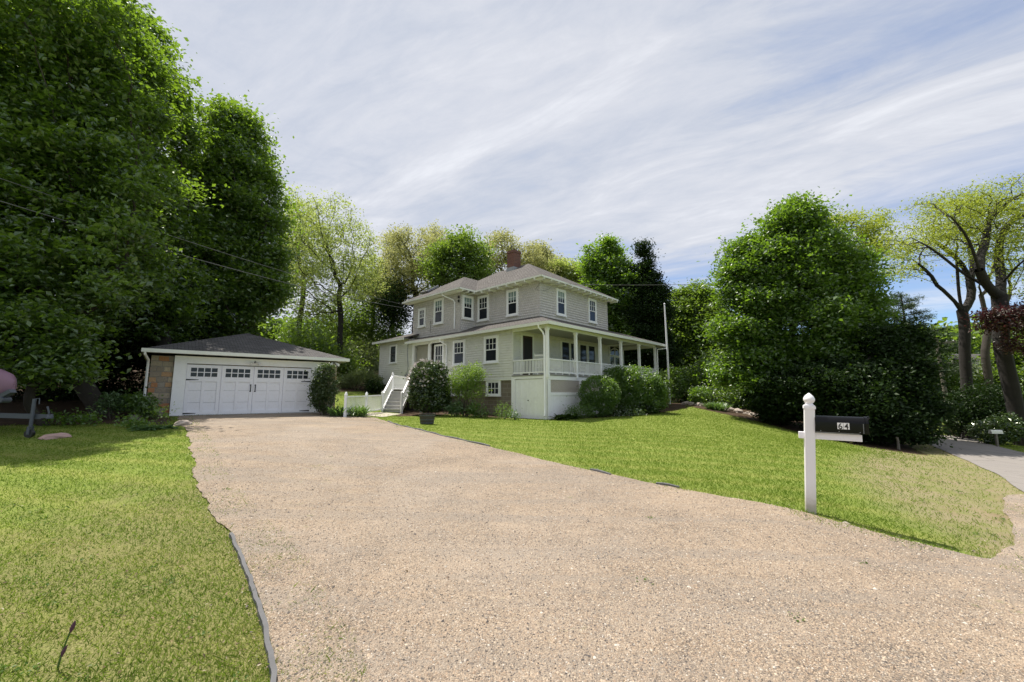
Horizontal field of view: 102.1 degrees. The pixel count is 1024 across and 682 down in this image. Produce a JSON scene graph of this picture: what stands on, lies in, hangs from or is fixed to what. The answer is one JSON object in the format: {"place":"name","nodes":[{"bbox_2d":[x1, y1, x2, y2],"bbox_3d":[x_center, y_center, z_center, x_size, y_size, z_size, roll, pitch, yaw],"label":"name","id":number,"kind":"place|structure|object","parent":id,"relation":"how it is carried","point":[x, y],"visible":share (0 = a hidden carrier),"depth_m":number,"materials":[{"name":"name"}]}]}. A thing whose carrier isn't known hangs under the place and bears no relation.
{"place":"outdoors","nodes":[
{"label":"outdoors","id":0,"kind":"place"},
{"bbox_2d":[0,369,1023,681],"bbox_3d":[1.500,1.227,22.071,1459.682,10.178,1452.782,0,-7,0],"label":"ground","id":1,"kind":"structure","parent":0,"point":[126,497],"depth_m":5.93,"materials":[{"name":"plant"}]},
{"bbox_2d":[0,389,53,437],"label":"boat trailer","id":2,"kind":"object","parent":1,"relation":"on","point":[5,397],"visible":1,"depth_m":10.61,"materials":[{"name":"grey metal"}]},
{"bbox_2d":[0,368,16,392],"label":"covered boat","id":3,"kind":"object","parent":2,"relation":"on","point":[8,380],"visible":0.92,"depth_m":10.72,"materials":[{"name":"pink fabric"}]},
{"bbox_2d":[37,433,71,439],"bbox_3d":[-11.700,2.472,10.624,0.306,0.225,0.641,-3,-8,21],"label":"rock","id":4,"kind":"object","parent":1,"relation":"on","point":[55,436],"visible":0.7,"depth_m":10.51,"materials":[{"name":"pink stone"}]},
{"bbox_2d":[57,620,75,667],"bbox_3d":[-2.604,1.786,2.415,0.082,0.291,0.022,0,-7,0],"label":"iris bud","id":5,"kind":"object","parent":1,"relation":"on","point":[64,648],"visible":0.96,"depth_m":2.41,"materials":[{"name":"plant"}]},
{"bbox_2d":[10,369,125,401],"bbox_3d":[-22.713,1.093,19.829,6.887,3.673,5.640,3,-8,-23],"label":"woodland bush","id":6,"kind":"object","parent":1,"relation":"on","point":[63,395],"visible":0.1,"depth_m":19.22,"materials":[{"name":"green plant"}]},
{"bbox_2d":[0,268,141,425],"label":"maple tree","id":7,"kind":"object","parent":1,"relation":"on","point":[37,347],"visible":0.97,"depth_m":12.72,"materials":[{"name":"green plant"}]},
{"bbox_2d":[41,389,105,425],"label":"ground ivy","id":8,"kind":"object","parent":1,"relation":"on","point":[84,418],"visible":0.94,"depth_m":13.14,"materials":[{"name":"green plant"}]},
{"bbox_2d":[40,350,145,399],"bbox_3d":[-21.299,1.145,21.036,5.828,3.818,5.414,0,-7,0],"label":"woodland bush","id":9,"kind":"object","parent":1,"relation":"on","point":[112,388],"visible":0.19,"depth_m":20.92,"materials":[{"name":"green plant"}]},
{"bbox_2d":[89,389,131,418],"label":"shrub","id":10,"kind":"object","parent":1,"relation":"on","point":[104,402],"visible":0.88,"depth_m":15.07,"materials":[{"name":"green plant"}]},
{"bbox_2d":[2,281,225,388],"bbox_3d":[-21.026,-0.367,21.250,11.052,7.439,11.296,0,-7,0],"label":"understory tree","id":11,"kind":"object","parent":1,"relation":"on","point":[136,363],"visible":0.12,"depth_m":21.11,"materials":[{"name":"green plant"}]},
{"bbox_2d":[0,0,229,416],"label":"maple tree","id":12,"kind":"object","parent":1,"relation":"on","point":[63,63],"visible":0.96,"depth_m":14.61,"materials":[{"name":"green plant"}]},
{"bbox_2d":[101,357,150,394],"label":"woodland bush","id":13,"kind":"object","parent":1,"relation":"on","point":[140,386],"visible":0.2,"depth_m":22.18,"materials":[{"name":"green plant"}]},
{"bbox_2d":[19,0,237,377],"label":"maple tree","id":14,"kind":"object","parent":1,"relation":"on","point":[161,334],"visible":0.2,"depth_m":20.86,"materials":[{"name":"green plant"}]},
{"bbox_2d":[102,406,168,427],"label":"ground ivy","id":15,"kind":"object","parent":1,"relation":"on","point":[133,420],"visible":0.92,"depth_m":12.95,"materials":[{"name":"green plant"}]},
{"bbox_2d":[116,383,173,418],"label":"shrub","id":16,"kind":"object","parent":1,"relation":"on","point":[142,408],"visible":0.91,"depth_m":15.28,"materials":[{"name":"green plant"}]},
{"bbox_2d":[148,401,174,424],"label":"weed stalk","id":17,"kind":"object","parent":1,"relation":"on","point":[164,414],"visible":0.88,"depth_m":13.68,"materials":[{"name":"green plant"}]},
{"bbox_2d":[138,83,309,339],"bbox_3d":[-17.992,-6.089,25.725,10.294,19.848,9.813,0,-7,0],"label":"maple tree","id":18,"kind":"object","parent":1,"relation":"on","point":[241,163],"visible":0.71,"depth_m":24.82,"materials":[{"name":"green plant"}]},
{"bbox_2d":[141,333,349,416],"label":"garage","id":19,"kind":"structure","parent":1,"relation":"on","point":[246,373],"depth_m":18.24,"materials":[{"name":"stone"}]},
{"bbox_2d":[182,364,310,415],"bbox_3d":[-11.631,2.200,18.563,4.800,2.100,0.145,6,-9,-40],"label":"garage door","id":20,"kind":"structure","parent":19,"relation":"in","point":[209,389],"depth_m":18.38,"materials":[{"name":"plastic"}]},
{"bbox_2d":[229,532,276,681],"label":"lawn edging","id":21,"kind":"object","parent":1,"relation":"on","point":[264,625],"visible":0.88,"depth_m":2.94,"materials":[{"name":"concrete"}]},
{"bbox_2d":[268,312,351,355],"bbox_3d":[-19.120,0.306,36.152,9.337,6.167,6.884,0,-7,0],"label":"woodland bush","id":22,"kind":"object","parent":1,"relation":"on","point":[306,343],"visible":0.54,"depth_m":35.83,"materials":[{"name":"green plant"}]},
{"bbox_2d":[282,199,338,345],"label":"spring tree","id":23,"kind":"object","parent":1,"relation":"on","point":[295,250],"visible":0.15,"depth_m":43.81,"materials":[{"name":"green plant"}]},
{"bbox_2d":[303,362,342,414],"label":"shrub","id":24,"kind":"object","parent":1,"relation":"on","point":[323,388],"visible":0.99,"depth_m":19.31,"materials":[{"name":"green plant"}]},
{"bbox_2d":[280,183,393,375],"bbox_3d":[-17.324,-5.742,38.729,12.346,19.299,9.082,0,-7,0],"label":"ash tree","id":25,"kind":"object","parent":1,"relation":"on","point":[329,259],"visible":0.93,"depth_m":38.79,"materials":[{"name":"green plant"}]},
{"bbox_2d":[290,275,386,354],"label":"woodland bush","id":26,"kind":"object","parent":1,"relation":"on","point":[348,319],"visible":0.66,"depth_m":43.93,"materials":[{"name":"green plant"}]},
{"bbox_2d":[312,334,377,378],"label":"woodland bush","id":27,"kind":"object","parent":1,"relation":"on","point":[341,369],"visible":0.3,"depth_m":37.62,"materials":[{"name":"green plant"}]},
{"bbox_2d":[322,314,385,377],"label":"woodland bush","id":28,"kind":"object","parent":1,"relation":"on","point":[370,359],"visible":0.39,"depth_m":41.43,"materials":[{"name":"green plant"}]},
{"bbox_2d":[336,365,382,389],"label":"bush","id":29,"kind":"object","parent":1,"relation":"on","point":[352,379],"visible":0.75,"depth_m":32.51,"materials":[{"name":"green plant"}]},
{"bbox_2d":[347,405,372,416],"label":"iris clump","id":30,"kind":"object","parent":1,"relation":"on","point":[361,411],"visible":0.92,"depth_m":19.14,"materials":[{"name":"green plant"}]},
{"bbox_2d":[343,392,381,416],"bbox_3d":[-7.461,3.224,21.097,0.176,1.250,4.833,0,-7,2],"label":"picket fence","id":31,"kind":"object","parent":1,"relation":"on","point":[366,398],"visible":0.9,"depth_m":20.78,"materials":[{"name":"white paint"}]},
{"bbox_2d":[333,249,407,354],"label":"spring tree","id":32,"kind":"object","parent":1,"relation":"on","point":[367,264],"visible":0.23,"depth_m":47.24,"materials":[{"name":"green plant"}]},
{"bbox_2d":[358,377,383,393],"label":"dark hedge","id":33,"kind":"object","parent":1,"relation":"on","point":[373,385],"visible":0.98,"depth_m":31.58,"materials":[{"name":"green plant"}]},
{"bbox_2d":[336,300,411,369],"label":"woodland bush","id":34,"kind":"object","parent":1,"relation":"on","point":[381,335],"visible":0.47,"depth_m":45.36,"materials":[{"name":"green plant"}]},
{"bbox_2d":[354,254,419,336],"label":"woodland bush","id":35,"kind":"object","parent":1,"relation":"on","point":[395,313],"visible":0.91,"depth_m":43.98,"materials":[{"name":"green plant"}]},
{"bbox_2d":[369,227,420,332],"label":"spring tree","id":36,"kind":"object","parent":1,"relation":"on","point":[387,237],"visible":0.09,"depth_m":51.24,"materials":[{"name":"green plant"}]},
{"bbox_2d":[368,221,447,333],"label":"oak tree","id":37,"kind":"object","parent":1,"relation":"on","point":[408,271],"visible":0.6,"depth_m":45.53,"materials":[{"name":"green plant"}]},
{"bbox_2d":[419,413,434,423],"bbox_3d":[-3.500,3.206,17.082,0.674,0.420,0.674,0,-7,0],"label":"barrel planter","id":38,"kind":"object","parent":1,"relation":"on","point":[427,418],"visible":0.98,"depth_m":16.83,"materials":[{"name":"grey wood"}]},
{"bbox_2d":[403,358,457,413],"bbox_3d":[-4.653,2.623,23.276,2.864,3.310,2.659,7,-10,-42],"label":"rhododendron","id":39,"kind":"object","parent":1,"relation":"on","point":[427,392],"visible":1,"depth_m":22.75,"materials":[{"name":"green plant"}]},
{"bbox_2d":[414,219,456,281],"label":"spring tree","id":40,"kind":"object","parent":1,"relation":"on","point":[434,227],"visible":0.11,"depth_m":53.42,"materials":[{"name":"green plant"}]},
{"bbox_2d":[387,421,489,445],"bbox_3d":[-3.022,3.083,14.135,0.354,0.317,7.726,5,-9,-36],"label":"lawn edging","id":41,"kind":"object","parent":1,"relation":"on","point":[443,435],"visible":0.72,"depth_m":12.51,"materials":[{"name":"stone"}]},
{"bbox_2d":[438,397,469,415],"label":"shrub","id":42,"kind":"object","parent":1,"relation":"on","point":[452,410],"visible":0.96,"depth_m":22.86,"materials":[{"name":"green plant"}]},
{"bbox_2d":[412,224,506,288],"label":"oak tree","id":43,"kind":"object","parent":1,"relation":"on","point":[452,263],"visible":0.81,"depth_m":41.17,"materials":[{"name":"green plant"}]},
{"bbox_2d":[441,359,492,416],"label":"lilac shrub","id":44,"kind":"object","parent":1,"relation":"on","point":[457,387],"visible":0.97,"depth_m":23.01,"materials":[{"name":"green plant"}]},
{"bbox_2d":[461,397,494,417],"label":"shrub","id":45,"kind":"object","parent":1,"relation":"on","point":[471,408],"visible":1,"depth_m":22.38,"materials":[{"name":"green plant"}]},
{"bbox_2d":[492,400,513,418],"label":"shrub","id":46,"kind":"object","parent":1,"relation":"on","point":[507,411],"visible":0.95,"depth_m":21.90,"materials":[{"name":"green plant"}]},
{"bbox_2d":[0,444,1019,681],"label":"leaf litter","id":47,"kind":"object","parent":1,"relation":"on","point":[259,663],"visible":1,"depth_m":3.27,"materials":[{"name":"brown plant"}]},
{"bbox_2d":[372,249,665,419],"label":"house","id":48,"kind":"structure","parent":1,"relation":"on","point":[504,326],"depth_m":26.76,"materials":[{"name":"paint"}]},
{"bbox_2d":[0,201,401,307],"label":"overhead wire","id":49,"kind":"object","parent":48,"relation":"attached to","point":[184,255],"visible":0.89,"depth_m":17.74,"materials":[{"name":"rubber"}]},
{"bbox_2d":[0,178,402,304],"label":"overhead wire","id":50,"kind":"object","parent":48,"relation":"attached to","point":[185,240],"visible":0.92,"depth_m":17.95,"materials":[{"name":"rubber"}]},
{"bbox_2d":[388,344,396,363],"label":"window","id":51,"kind":"structure","parent":48,"relation":"in","point":[393,348],"depth_m":32.58,"materials":[{"name":"white paint"}]},
{"bbox_2d":[417,308,425,327],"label":"window","id":52,"kind":"structure","parent":48,"relation":"in","point":[421,312],"depth_m":31.13,"materials":[{"name":"white paint"}]},
{"bbox_2d":[434,344,441,367],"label":"window","id":53,"kind":"structure","parent":48,"relation":"in","point":[437,348],"depth_m":29.11,"materials":[{"name":"white paint"}]},
{"bbox_2d":[433,297,443,324],"bbox_3d":[-5.290,-2.123,29.792,1.160,1.900,0.140,-7,-10,43],"label":"window","id":54,"kind":"structure","parent":48,"relation":"in","point":[438,312],"depth_m":29.78,"materials":[{"name":"white paint"}]},
{"bbox_2d":[452,339,465,365],"bbox_3d":[-3.479,0.783,27.070,1.280,1.690,0.140,-7,-10,43],"label":"window","id":55,"kind":"structure","parent":48,"relation":"in","point":[458,353],"depth_m":27.07,"materials":[{"name":"white paint"}]},
{"bbox_2d":[461,294,473,320],"bbox_3d":[-3.051,-2.299,28.641,0.140,1.720,1.040,-7,-10,43],"label":"window","id":56,"kind":"structure","parent":48,"relation":"in","point":[467,301],"depth_m":28.64,"materials":[{"name":"white paint"}]},
{"bbox_2d":[477,294,488,321],"bbox_3d":[-1.997,-2.249,28.635,1.160,1.820,0.140,-7,-10,43],"label":"window","id":57,"kind":"structure","parent":48,"relation":"in","point":[482,301],"depth_m":28.62,"materials":[{"name":"white paint"}]},
{"bbox_2d":[483,335,498,363],"bbox_3d":[-1.274,0.524,25.021,1.280,1.690,0.140,-7,-10,43],"label":"window","id":58,"kind":"structure","parent":48,"relation":"in","point":[491,344],"depth_m":24.99,"materials":[{"name":"white paint"}]},
{"bbox_2d":[485,380,500,396],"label":"window","id":59,"kind":"structure","parent":48,"relation":"in","point":[495,386],"depth_m":24.63,"materials":[{"name":"white paint"}]},
{"bbox_2d":[505,288,518,316],"bbox_3d":[0.018,-2.466,26.764,1.080,1.780,0.140,-7,-10,43],"label":"window","id":60,"kind":"structure","parent":48,"relation":"in","point":[512,295],"depth_m":26.75,"materials":[{"name":"white paint"}]},
{"bbox_2d":[516,379,528,418],"bbox_3d":[0.562,3.217,23.009,0.985,2.160,0.080,-7,-10,43],"label":"storage door","id":61,"kind":"structure","parent":48,"relation":"in","point":[522,385],"depth_m":22.99,"materials":[{"name":"white paint"}]},
{"bbox_2d":[529,379,542,418],"bbox_3d":[1.300,3.133,22.347,0.985,2.160,0.047,-7,-10,43],"label":"storage door","id":62,"kind":"structure","parent":48,"relation":"in","point":[535,385],"depth_m":22.33,"materials":[{"name":"white paint"}]},
{"bbox_2d":[556,288,566,317],"bbox_3d":[3.181,-2.466,26.760,0.140,1.780,1.080,-7,-10,43],"label":"window","id":63,"kind":"structure","parent":48,"relation":"in","point":[560,294],"depth_m":26.74,"materials":[{"name":"white paint"}]},
{"bbox_2d":[560,340,570,374],"bbox_3d":[3.578,1.111,27.548,0.140,2.220,1.080,-7,-10,43],"label":"porch window","id":64,"kind":"structure","parent":48,"relation":"in","point":[565,347],"depth_m":27.58,"materials":[{"name":"glass"}]},
{"bbox_2d":[579,343,587,375],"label":"porch window","id":65,"kind":"structure","parent":48,"relation":"in","point":[583,348],"depth_m":29.12,"materials":[{"name":"glass"}]},
{"bbox_2d":[587,345,595,375],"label":"porch window","id":66,"kind":"structure","parent":48,"relation":"in","point":[591,348],"depth_m":29.99,"materials":[{"name":"glass"}]},
{"bbox_2d":[588,298,597,323],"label":"window","id":67,"kind":"structure","parent":48,"relation":"in","point":[592,304],"depth_m":29.44,"materials":[{"name":"white paint"}]},
{"bbox_2d":[477,226,563,276],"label":"oak tree","id":68,"kind":"object","parent":1,"relation":"on","point":[531,257],"visible":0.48,"depth_m":48.80,"materials":[{"name":"green plant"}]},
{"bbox_2d":[523,238,572,266],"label":"spring tree","id":69,"kind":"object","parent":1,"relation":"on","point":[545,249],"visible":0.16,"depth_m":53.66,"materials":[{"name":"green plant"}]},
{"bbox_2d":[539,254,584,283],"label":"oak tree","id":70,"kind":"object","parent":1,"relation":"on","point":[567,270],"visible":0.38,"depth_m":49.03,"materials":[{"name":"green plant"}]},
{"bbox_2d":[561,401,597,417],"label":"shrub","id":71,"kind":"object","parent":1,"relation":"on","point":[580,412],"visible":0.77,"depth_m":21.88,"materials":[{"name":"green plant"}]},
{"bbox_2d":[575,373,621,416],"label":"rounded shrub","id":72,"kind":"object","parent":1,"relation":"on","point":[609,400],"visible":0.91,"depth_m":22.29,"materials":[{"name":"green plant"}]},
{"bbox_2d":[567,232,661,357],"bbox_3d":[10.274,-2.303,40.565,9.596,16.596,8.369,0,-7,0],"label":"maple tree","id":73,"kind":"object","parent":1,"relation":"on","point":[600,272],"visible":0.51,"depth_m":39.55,"materials":[{"name":"green plant"}]},
{"bbox_2d":[241,311,1023,395],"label":"woods","id":74,"kind":"object","parent":1,"relation":"on","point":[976,338],"visible":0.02,"depth_m":65.24,"materials":[{"name":"green plant"}]},
{"bbox_2d":[602,401,664,416],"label":"shrub","id":75,"kind":"object","parent":1,"relation":"on","point":[632,412],"visible":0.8,"depth_m":23.28,"materials":[{"name":"green plant"}]},
{"bbox_2d":[597,359,670,413],"bbox_3d":[7.455,2.809,25.465,4.656,3.399,3.962,0,-7,0],"label":"viburnum","id":76,"kind":"object","parent":1,"relation":"on","point":[649,391],"visible":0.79,"depth_m":24.64,"materials":[{"name":"green plant"}]},
{"bbox_2d":[616,236,687,381],"bbox_3d":[12.472,-2.037,38.551,6.685,15.877,6.749,0,-7,0],"label":"cedar tree","id":77,"kind":"object","parent":1,"relation":"on","point":[646,311],"visible":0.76,"depth_m":37.24,"materials":[{"name":"green plant"}]},
{"bbox_2d":[653,368,675,404],"bbox_3d":[10.396,3.282,29.381,2.393,2.971,2.415,-5,-9,35],"label":"viburnum","id":78,"kind":"object","parent":1,"relation":"on","point":[669,381],"visible":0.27,"depth_m":28.95,"materials":[{"name":"green plant"}]},
{"bbox_2d":[664,303,670,402],"bbox_3d":[11.932,1.008,31.826,0.205,8.010,0.170,0,-7,0],"label":"flagpole","id":79,"kind":"object","parent":1,"relation":"on","point":[667,355],"visible":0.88,"depth_m":31.84,"materials":[{"name":"metal"}]},
{"bbox_2d":[659,363,688,402],"bbox_3d":[13.293,3.520,33.649,2.537,3.467,2.515,2,-7,-13],"label":"viburnum","id":80,"kind":"object","parent":1,"relation":"on","point":[675,370],"visible":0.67,"depth_m":33.57,"materials":[{"name":"green plant"}]},
{"bbox_2d":[673,344,709,401],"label":"woodland bush","id":81,"kind":"object","parent":1,"relation":"on","point":[684,398],"visible":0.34,"depth_m":37.12,"materials":[{"name":"green plant"}]},
{"bbox_2d":[683,382,717,403],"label":"clipped shrub","id":82,"kind":"object","parent":1,"relation":"on","point":[693,393],"visible":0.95,"depth_m":31.93,"materials":[{"name":"green plant"}]},
{"bbox_2d":[672,342,734,402],"bbox_3d":[17.327,2.272,36.357,7.063,6.983,6.942,6,-9,-38],"label":"woodland bush","id":83,"kind":"object","parent":1,"relation":"on","point":[703,369],"visible":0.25,"depth_m":35.67,"materials":[{"name":"green plant"}]},
{"bbox_2d":[668,278,740,388],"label":"locust tree","id":84,"kind":"object","parent":1,"relation":"on","point":[691,308],"visible":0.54,"depth_m":41.87,"materials":[{"name":"green plant"}]},
{"bbox_2d":[692,372,752,409],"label":"woodland bush","id":85,"kind":"object","parent":1,"relation":"on","point":[724,398],"visible":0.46,"depth_m":31.12,"materials":[{"name":"green plant"}]},
{"bbox_2d":[692,186,932,396],"bbox_3d":[16.988,-1.952,24.171,12.387,13.951,8.320,0,-7,0],"label":"maple tree","id":86,"kind":"object","parent":1,"relation":"on","point":[792,268],"visible":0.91,"depth_m":23.02,"materials":[{"name":"green plant"}]},
{"bbox_2d":[745,205,908,387],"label":"beech tree","id":87,"kind":"object","parent":1,"relation":"on","point":[868,227],"visible":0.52,"depth_m":44.93,"materials":[{"name":"green plant"}]},
{"bbox_2d":[798,393,869,514],"bbox_3d":[4.389,1.638,5.616,0.795,1.846,0.182,-3,-6,29],"label":"mailbox","id":88,"kind":"object","parent":1,"relation":"on","point":[843,428],"visible":0.99,"depth_m":5.67,"materials":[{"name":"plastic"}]},
{"bbox_2d":[732,313,981,447],"bbox_3d":[16.922,1.963,21.206,10.167,6.769,7.391,-4,-8,29],"label":"bush","id":89,"kind":"object","parent":1,"relation":"on","point":[892,396],"visible":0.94,"depth_m":19.53,"materials":[{"name":"green plant"}]},
{"bbox_2d":[887,290,993,379],"bbox_3d":[32.604,1.678,34.490,9.768,11.611,10.055,5,-9,-33],"label":"pine tree","id":90,"kind":"object","parent":1,"relation":"on","point":[912,304],"visible":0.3,"depth_m":33.40,"materials":[{"name":"green plant"}]},
{"bbox_2d":[864,171,1023,446],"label":"beech tree","id":91,"kind":"object","parent":1,"relation":"on","point":[1008,375],"visible":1,"depth_m":23.56,"materials":[{"name":"green plant"}]},
{"bbox_2d":[877,192,1023,438],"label":"beech tree","id":92,"kind":"object","parent":1,"relation":"on","point":[964,353],"visible":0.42,"depth_m":26.38,"materials":[{"name":"green plant"}]},
{"bbox_2d":[934,351,981,403],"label":"woodland bush","id":93,"kind":"object","parent":1,"relation":"on","point":[953,385],"visible":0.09,"depth_m":32.57,"materials":[{"name":"green plant"}]},
{"bbox_2d":[927,335,992,400],"bbox_3d":[34.961,3.396,33.313,6.405,7.887,7.210,4,-8,-29],"label":"woodland bush","id":94,"kind":"object","parent":1,"relation":"on","point":[954,377],"visible":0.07,"depth_m":32.58,"materials":[{"name":"green plant"}]},
{"bbox_2d":[934,372,1005,438],"bbox_3d":[26.843,3.591,24.744,6.258,4.687,4.334,0,-7,0],"label":"woodland bush","id":95,"kind":"object","parent":1,"relation":"on","point":[974,406],"visible":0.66,"depth_m":24.13,"materials":[{"name":"green plant"}]},
{"bbox_2d":[947,360,1022,436],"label":"woodland bush","id":96,"kind":"object","parent":1,"relation":"on","point":[999,389],"visible":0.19,"depth_m":26.20,"materials":[{"name":"green plant"}]},
{"bbox_2d":[949,231,1023,399],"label":"beech tree","id":97,"kind":"object","parent":1,"relation":"on","point":[985,355],"visible":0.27,"depth_m":29.23,"materials":[{"name":"dark red purple leaves"},{"name":"dark bark"}]},
{"bbox_2d":[949,337,1023,397],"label":"oak tree","id":98,"kind":"object","parent":1,"relation":"on","point":[1019,361],"visible":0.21,"depth_m":31.22,"materials":[{"name":"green plant"}]},
{"bbox_2d":[958,288,1023,356],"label":"purple beech tree","id":99,"kind":"object","parent":1,"relation":"on","point":[1000,317],"visible":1,"depth_m":21.04,"materials":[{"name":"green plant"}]},
{"bbox_2d":[958,410,1023,445],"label":"laurel shrub","id":100,"kind":"object","parent":1,"relation":"on","point":[1013,431],"visible":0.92,"depth_m":21.79,"materials":[{"name":"green plant"}]},
{"bbox_2d":[53,0,1023,338],"label":"sky","id":101,"kind":"structure","parent":0,"point":[568,123],"materials":[{"name":"blue"}]},
{"bbox_2d":[177,413,1023,681],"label":"driveway","id":102,"kind":"structure","parent":0,"point":[294,424],"depth_m":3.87,"materials":[{"name":"beige gravel"}]},
{"bbox_2d":[326,405,353,416],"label":"iris clump","id":103,"kind":"object","parent":102,"relation":"on","point":[333,412],"visible":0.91,"depth_m":18.76,"materials":[{"name":"green plant"}]},
{"bbox_2d":[929,435,1023,491],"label":"road","id":104,"kind":"structure","parent":0,"point":[1007,464],"depth_m":16.93,"materials":[{"name":"grey asphalt"}]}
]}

